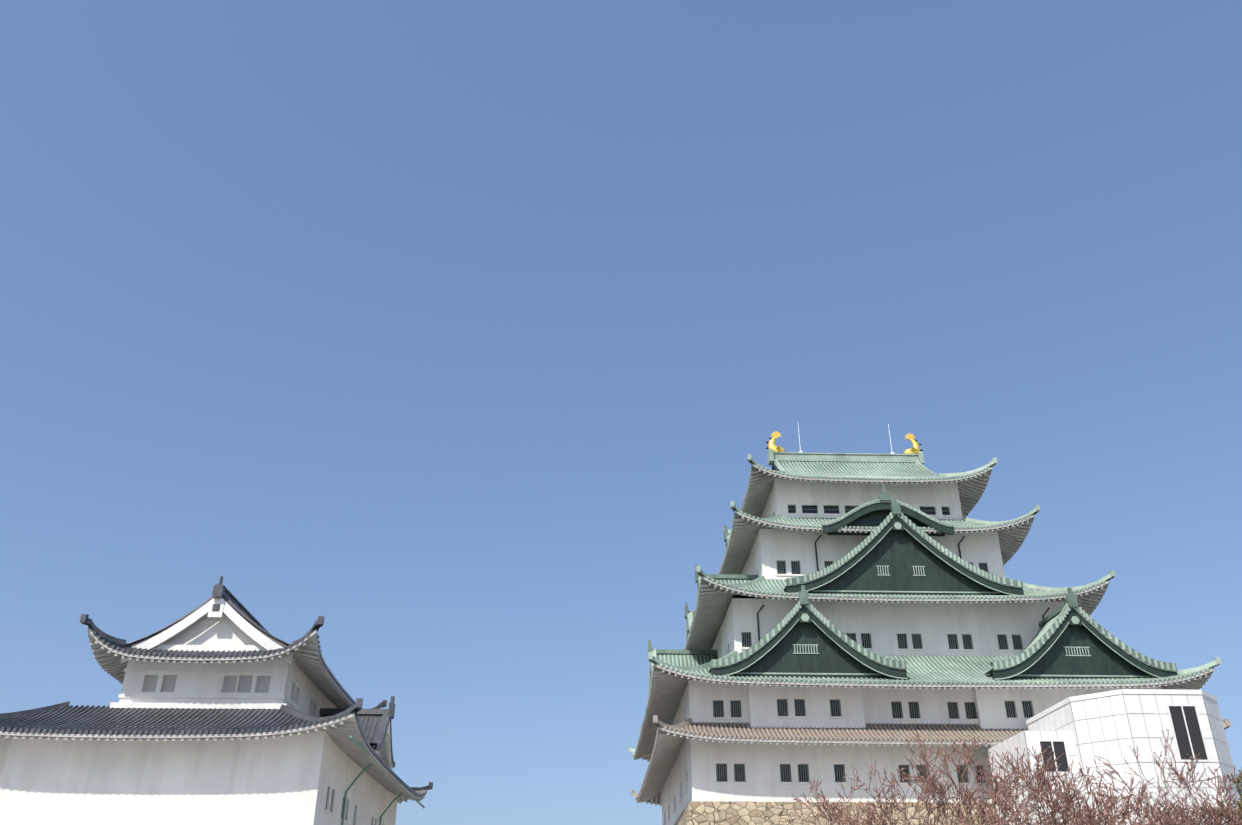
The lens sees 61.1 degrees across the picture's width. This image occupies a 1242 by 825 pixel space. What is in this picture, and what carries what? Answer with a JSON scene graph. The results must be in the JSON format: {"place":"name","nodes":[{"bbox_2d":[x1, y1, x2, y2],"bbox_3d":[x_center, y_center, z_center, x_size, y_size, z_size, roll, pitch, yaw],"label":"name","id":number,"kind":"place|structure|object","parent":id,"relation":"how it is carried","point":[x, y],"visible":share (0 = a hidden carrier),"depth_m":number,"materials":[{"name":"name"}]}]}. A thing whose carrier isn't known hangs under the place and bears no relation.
{"place":"outdoors","nodes":[
{"label":"outdoors","id":0,"kind":"place"},
{"bbox_2d":[0,644,397,824],"bbox_3d":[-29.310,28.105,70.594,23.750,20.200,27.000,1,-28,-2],"label":"turret walls","id":1,"kind":"structure","parent":0,"point":[304,779],"depth_m":59.86,"materials":[{"name":"white paint"}]},
{"bbox_2d":[0,698,432,803],"bbox_3d":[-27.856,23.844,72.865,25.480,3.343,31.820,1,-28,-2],"label":"roof","id":2,"kind":"structure","parent":1,"relation":"on","point":[65,720],"depth_m":61.55,"materials":[{"name":"grey tile"}]},
{"bbox_2d":[319,696,395,770],"bbox_3d":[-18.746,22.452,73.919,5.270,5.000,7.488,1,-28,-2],"label":"roof gable","id":3,"kind":"structure","parent":2,"relation":"on","point":[376,725],"depth_m":74.29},
{"bbox_2d":[341,735,424,824],"bbox_3d":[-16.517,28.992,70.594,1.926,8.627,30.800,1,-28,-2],"label":"drainpipes","id":4,"kind":"object","parent":1,"relation":"attached to","point":[355,741],"visible":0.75,"depth_m":65.89,"materials":[{"name":"green metal"}]},
{"bbox_2d":[80,576,386,708],"bbox_3d":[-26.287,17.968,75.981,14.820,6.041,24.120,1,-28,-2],"label":"roof","id":5,"kind":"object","parent":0,"point":[222,615],"visible":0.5,"depth_m":66.94,"materials":[{"name":"grey tile"}]},
{"bbox_2d":[0,0,1241,824],"label":"sky","id":6,"kind":"structure","parent":0,"point":[457,337],"materials":[{"name":"blue"}]},
{"bbox_2d":[674,801,997,824],"bbox_3d":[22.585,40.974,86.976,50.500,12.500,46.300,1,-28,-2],"label":"keep stone base","id":7,"kind":"object","parent":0,"point":[728,813],"visible":0.5,"depth_m":74.82,"materials":[{"name":"beige stone"}]},
{"label":"ground","id":8,"kind":"structure","parent":0,"visible":0},
{"bbox_2d":[662,476,1160,824],"bbox_3d":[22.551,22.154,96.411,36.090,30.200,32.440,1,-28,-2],"label":"castle walls","id":9,"kind":"structure","parent":8,"relation":"on","point":[716,770],"depth_m":79.33,"materials":[{"name":"white paint"}]},
{"bbox_2d":[648,525,757,694],"bbox_3d":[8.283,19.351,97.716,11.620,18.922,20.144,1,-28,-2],"label":"keep gables","id":10,"kind":"object","parent":9,"relation":"on","point":[682,658],"visible":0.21,"depth_m":95.67,"materials":[{"name":"green metal"}]},
{"bbox_2d":[723,449,996,532],"bbox_3d":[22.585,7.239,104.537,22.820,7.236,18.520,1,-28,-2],"label":"top roof","id":11,"kind":"structure","parent":9,"relation":"on","point":[821,467],"depth_m":100.64,"materials":[{"name":"green metal"}]},
{"bbox_2d":[766,431,922,453],"bbox_3d":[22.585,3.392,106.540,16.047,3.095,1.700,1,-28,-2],"label":"roof ornaments","id":12,"kind":"object","parent":11,"relation":"on","point":[914,449],"visible":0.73,"depth_m":106.35,"materials":[{"name":"gold metal"}]},
{"bbox_2d":[718,501,1039,574],"bbox_3d":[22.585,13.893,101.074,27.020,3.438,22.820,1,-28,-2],"label":"roof","id":13,"kind":"structure","parent":9,"relation":"on","point":[1012,533],"depth_m":93.38,"materials":[{"name":"green metal"}]},
{"bbox_2d":[822,484,953,536],"bbox_3d":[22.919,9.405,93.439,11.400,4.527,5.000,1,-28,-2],"label":"curved gable","id":14,"kind":"structure","parent":9,"relation":"on","point":[874,513],"depth_m":91.33,"materials":[{"name":"green metal"}]},
{"bbox_2d":[683,566,1115,649],"bbox_3d":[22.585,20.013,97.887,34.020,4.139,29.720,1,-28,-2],"label":"roof","id":15,"kind":"structure","parent":9,"relation":"on","point":[715,597],"depth_m":85.92,"materials":[{"name":"green metal"}]},
{"bbox_2d":[757,424,1049,640],"bbox_3d":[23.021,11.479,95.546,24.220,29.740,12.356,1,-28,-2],"label":"drainpipes","id":16,"kind":"object","parent":9,"relation":"on","point":[817,557],"visible":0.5,"depth_m":92.03,"materials":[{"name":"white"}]},
{"bbox_2d":[628,650,1220,761],"bbox_3d":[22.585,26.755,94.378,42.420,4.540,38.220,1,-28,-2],"label":"roof","id":17,"kind":"structure","parent":9,"relation":"attached to","point":[668,683],"depth_m":78.47,"materials":[{"name":"green metal"}]},
{"bbox_2d":[632,715,1230,805],"bbox_3d":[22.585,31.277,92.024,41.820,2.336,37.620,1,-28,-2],"label":"roof","id":18,"kind":"structure","parent":9,"relation":"attached to","point":[669,742],"depth_m":76.69,"materials":[{"name":"brown tile"}]},
{"bbox_2d":[708,497,1176,679],"bbox_3d":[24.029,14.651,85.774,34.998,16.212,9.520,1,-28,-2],"label":"triangular gables","id":19,"kind":"object","parent":9,"relation":"on","point":[896,551],"visible":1,"depth_m":80.08,"materials":[{"name":"green metal"}]},
{"bbox_2d":[781,732,1153,824],"bbox_3d":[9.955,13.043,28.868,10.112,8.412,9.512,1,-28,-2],"label":"cherry","id":20,"kind":"object","parent":8,"relation":"on","point":[1005,792],"visible":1,"depth_m":30.18,"materials":[{"name":"brown plant"}]},
{"bbox_2d":[988,689,1241,824],"bbox_3d":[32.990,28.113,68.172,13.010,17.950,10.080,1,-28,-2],"label":"elevator tower","id":21,"kind":"structure","parent":8,"relation":"on","point":[1109,726],"depth_m":67.40,"materials":[{"name":"grey metal"}]},
{"bbox_2d":[1034,729,1241,824],"bbox_3d":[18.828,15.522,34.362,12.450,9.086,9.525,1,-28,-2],"label":"cherry","id":22,"kind":"object","parent":8,"relation":"on","point":[1179,812],"visible":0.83,"depth_m":33.93,"materials":[{"name":"brown plant"}]},
{"bbox_2d":[1200,768,1241,823],"bbox_3d":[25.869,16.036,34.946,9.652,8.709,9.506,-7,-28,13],"label":"tree","id":23,"kind":"object","parent":8,"relation":"on","point":[1238,784],"visible":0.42,"depth_m":38.25,"materials":[{"name":"brown plant"}]}
]}

